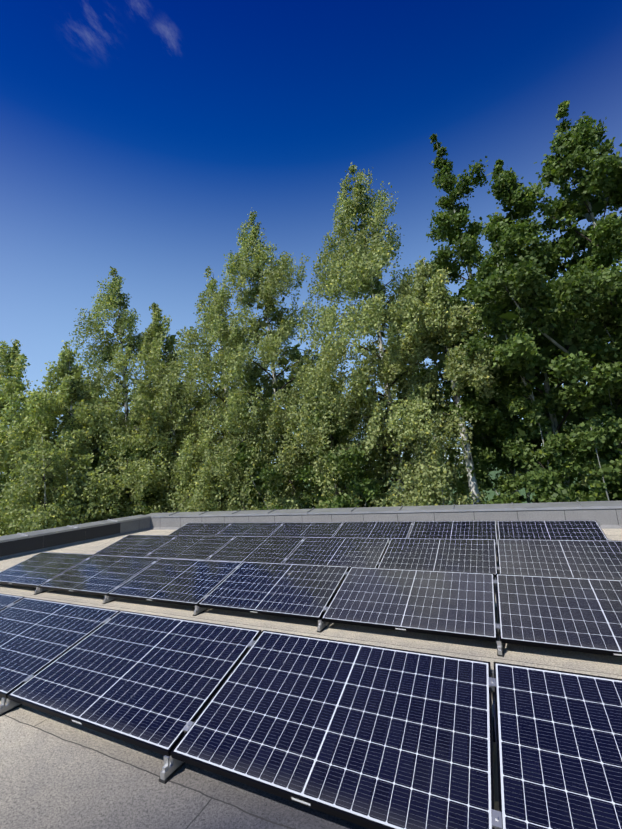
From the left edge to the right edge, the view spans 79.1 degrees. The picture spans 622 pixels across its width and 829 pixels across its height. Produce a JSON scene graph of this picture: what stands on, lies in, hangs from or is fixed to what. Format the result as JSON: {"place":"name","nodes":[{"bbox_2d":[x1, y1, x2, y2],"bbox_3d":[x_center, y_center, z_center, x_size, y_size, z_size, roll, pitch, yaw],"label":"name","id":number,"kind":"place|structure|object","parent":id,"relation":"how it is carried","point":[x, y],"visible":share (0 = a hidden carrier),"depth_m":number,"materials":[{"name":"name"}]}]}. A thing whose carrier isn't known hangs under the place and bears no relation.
{"place":"outdoors","nodes":[
{"label":"outdoors","id":0,"kind":"place"},
{"bbox_2d":[0,0,621,474],"label":"sky","id":1,"kind":"structure","parent":0,"point":[138,138],"materials":[{"name":"blue"}]},
{"bbox_2d":[128,464,590,504],"bbox_3d":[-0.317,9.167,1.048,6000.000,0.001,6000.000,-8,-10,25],"label":"ground","id":2,"kind":"structure","parent":0,"point":[493,493],"depth_m":110.40,"materials":[{"name":"green plant"}]},
{"bbox_2d":[0,433,105,535],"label":"tree","id":3,"kind":"object","parent":2,"relation":"on","point":[31,483],"visible":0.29,"depth_m":14.46,"materials":[{"name":"green plant"}]},
{"bbox_2d":[0,339,116,535],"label":"birch tree","id":4,"kind":"object","parent":2,"relation":"on","point":[12,361],"visible":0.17,"depth_m":19.43,"materials":[{"name":"green plant"}]},
{"bbox_2d":[0,340,172,535],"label":"birch tree","id":5,"kind":"object","parent":2,"relation":"on","point":[74,443],"visible":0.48,"depth_m":17.68,"materials":[{"name":"green plant"}]},
{"bbox_2d":[60,377,124,475],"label":"tree","id":6,"kind":"object","parent":2,"relation":"on","point":[105,403],"depth_m":36.38,"materials":[{"name":"green plant"}]},
{"bbox_2d":[0,266,196,526],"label":"birch tree","id":7,"kind":"object","parent":2,"relation":"on","point":[111,302],"visible":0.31,"depth_m":20.32,"materials":[{"name":"green plant"}]},
{"bbox_2d":[93,420,228,516],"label":"tree","id":8,"kind":"object","parent":2,"relation":"on","point":[127,494],"visible":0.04,"depth_m":18.59,"materials":[{"name":"green plant"}]},
{"bbox_2d":[88,302,242,520],"bbox_3d":[-7.099,2.921,19.861,8.929,19.030,8.410,-8,-10,25],"label":"birch tree","id":9,"kind":"object","parent":2,"relation":"on","point":[155,342],"visible":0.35,"depth_m":19.33,"materials":[{"name":"green plant"}]},
{"bbox_2d":[146,266,318,513],"bbox_3d":[-3.927,1.905,18.840,9.956,20.284,8.508,-8,-10,25],"label":"birch tree","id":10,"kind":"object","parent":2,"relation":"on","point":[187,466],"visible":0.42,"depth_m":17.91,"materials":[{"name":"green plant"}]},
{"bbox_2d":[190,405,292,510],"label":"tree","id":11,"kind":"object","parent":2,"relation":"on","point":[251,502],"visible":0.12,"depth_m":16.55,"materials":[{"name":"green plant"}]},
{"bbox_2d":[148,210,391,511],"bbox_3d":[-1.671,0.256,19.099,11.933,23.308,9.525,-8,-10,25],"label":"birch tree","id":12,"kind":"object","parent":2,"relation":"on","point":[269,344],"visible":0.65,"depth_m":17.89,"materials":[{"name":"green plant"}]},
{"bbox_2d":[230,388,391,509],"bbox_3d":[0.787,5.099,16.507,6.513,12.634,7.209,-8,-10,25],"label":"tree","id":13,"kind":"object","parent":2,"relation":"on","point":[369,489],"visible":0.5,"depth_m":15.11,"materials":[{"name":"green plant"}]},
{"bbox_2d":[277,344,360,494],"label":"tree","id":14,"kind":"object","parent":2,"relation":"on","point":[297,354],"visible":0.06,"depth_m":36.55,"materials":[{"name":"green plant"}]},
{"bbox_2d":[259,162,511,508],"bbox_3d":[3.640,-0.572,17.262,10.595,23.655,10.023,-8,-10,25],"label":"birch tree","id":15,"kind":"object","parent":2,"relation":"on","point":[363,264],"visible":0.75,"depth_m":15.35,"materials":[{"name":"green plant"}]},
{"bbox_2d":[337,390,451,506],"bbox_3d":[3.092,4.990,16.688,7.751,12.592,6.233,-8,-10,25],"label":"tree","id":16,"kind":"object","parent":2,"relation":"on","point":[388,466],"visible":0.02,"depth_m":16.23,"materials":[{"name":"green plant"}]},
{"bbox_2d":[372,336,489,503],"bbox_3d":[9.743,2.698,33.193,12.298,21.298,9.203,-8,-10,25],"label":"tree","id":17,"kind":"object","parent":2,"relation":"on","point":[394,395],"visible":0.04,"depth_m":31.83,"materials":[{"name":"green plant"}]},
{"bbox_2d":[378,256,500,504],"bbox_3d":[4.950,2.097,13.532,4.452,17.074,3.702,-8,-10,25],"label":"birch tree","id":18,"kind":"object","parent":2,"relation":"on","point":[426,318],"visible":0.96,"depth_m":13.94,"materials":[{"name":"green plant"}]},
{"bbox_2d":[403,437,481,505],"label":"tree","id":19,"kind":"object","parent":2,"relation":"on","point":[460,499],"visible":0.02,"depth_m":12.68,"materials":[{"name":"green plant"}]},
{"bbox_2d":[407,133,621,499],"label":"aspen tree","id":20,"kind":"object","parent":2,"relation":"on","point":[456,217],"visible":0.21,"depth_m":16.19,"materials":[{"name":"green plant"}]},
{"bbox_2d":[437,159,621,494],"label":"aspen tree","id":21,"kind":"object","parent":2,"relation":"on","point":[519,357],"visible":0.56,"depth_m":12.72,"materials":[{"name":"green plant"}]},
{"bbox_2d":[494,377,580,502],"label":"tree","id":22,"kind":"object","parent":2,"relation":"on","point":[519,470],"depth_m":27.25,"materials":[{"name":"green plant"}]},
{"bbox_2d":[457,383,621,503],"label":"tree","id":23,"kind":"object","parent":2,"relation":"on","point":[542,477],"visible":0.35,"depth_m":12.01,"materials":[{"name":"green plant"}]},
{"bbox_2d":[469,100,621,460],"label":"aspen tree","id":24,"kind":"object","parent":2,"relation":"on","point":[579,289],"visible":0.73,"depth_m":12.37,"materials":[{"name":"green plant"}]},
{"bbox_2d":[514,368,621,502],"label":"tree","id":25,"kind":"object","parent":2,"relation":"on","point":[606,472],"visible":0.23,"depth_m":11.18,"materials":[{"name":"green plant"}]},
{"bbox_2d":[530,377,621,495],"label":"tree","id":26,"kind":"object","parent":2,"relation":"on","point":[585,483],"visible":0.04,"depth_m":24.85,"materials":[{"name":"green plant"}]},
{"bbox_2d":[563,182,621,404],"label":"aspen tree","id":27,"kind":"object","parent":2,"relation":"on","point":[599,346],"visible":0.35,"depth_m":11.81,"materials":[{"name":"green plant"}]},
{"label":"building walls","id":28,"kind":"object","parent":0,"visible":0},
{"bbox_2d":[0,529,621,828],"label":"roof deck","id":29,"kind":"structure","parent":28,"relation":"on","point":[57,772],"depth_m":2.28,"materials":[{"name":"concrete"}]},
{"bbox_2d":[0,603,501,828],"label":"mounting brackets","id":30,"kind":"object","parent":29,"relation":"on","point":[171,767],"visible":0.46,"depth_m":2.17,"materials":[{"name":"silver metal"}]},
{"bbox_2d":[0,593,621,828],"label":"solar panels","id":31,"kind":"object","parent":30,"relation":"on","point":[371,736],"visible":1,"depth_m":2.19,"materials":[{"name":"blue glass"}]},
{"bbox_2d":[32,555,503,656],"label":"mounting brackets","id":32,"kind":"object","parent":29,"relation":"on","point":[322,626],"visible":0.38,"depth_m":4.11,"materials":[{"name":"silver metal"}]},
{"bbox_2d":[0,552,621,656],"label":"solar panels","id":33,"kind":"object","parent":32,"relation":"on","point":[583,615],"visible":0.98,"depth_m":4.24,"materials":[{"name":"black glass"}]},
{"bbox_2d":[97,537,499,573],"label":"mounting brackets","id":34,"kind":"object","parent":29,"relation":"on","point":[497,567],"visible":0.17,"depth_m":5.92,"materials":[{"name":"silver metal"}]},
{"bbox_2d":[95,535,621,579],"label":"solar panels","id":35,"kind":"object","parent":34,"relation":"on","point":[598,559],"visible":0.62,"depth_m":6.18,"materials":[{"name":"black glass"}]},
{"bbox_2d":[0,508,621,559],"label":"parapet wall","id":36,"kind":"structure","parent":29,"relation":"on","point":[608,518],"depth_m":10.35,"materials":[{"name":"grey concrete"}]},
{"bbox_2d":[0,523,119,556],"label":"parapet cladding","id":37,"kind":"structure","parent":36,"relation":"attached to","point":[25,545],"depth_m":10.99,"materials":[{"name":"grey metal"}]},
{"bbox_2d":[0,501,621,542],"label":"parapet capping","id":38,"kind":"object","parent":36,"relation":"on","point":[511,506],"visible":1,"depth_m":10.66,"materials":[{"name":"grey metal"}]},
{"bbox_2d":[183,522,610,539],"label":"mounting brackets","id":39,"kind":"object","parent":29,"relation":"on","point":[598,523],"visible":0.12,"depth_m":7.73,"materials":[{"name":"silver metal"}]},
{"bbox_2d":[169,520,607,541],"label":"solar panels","id":40,"kind":"object","parent":39,"relation":"on","point":[571,530],"visible":0.62,"depth_m":8.24,"materials":[{"name":"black glass"}]}
]}

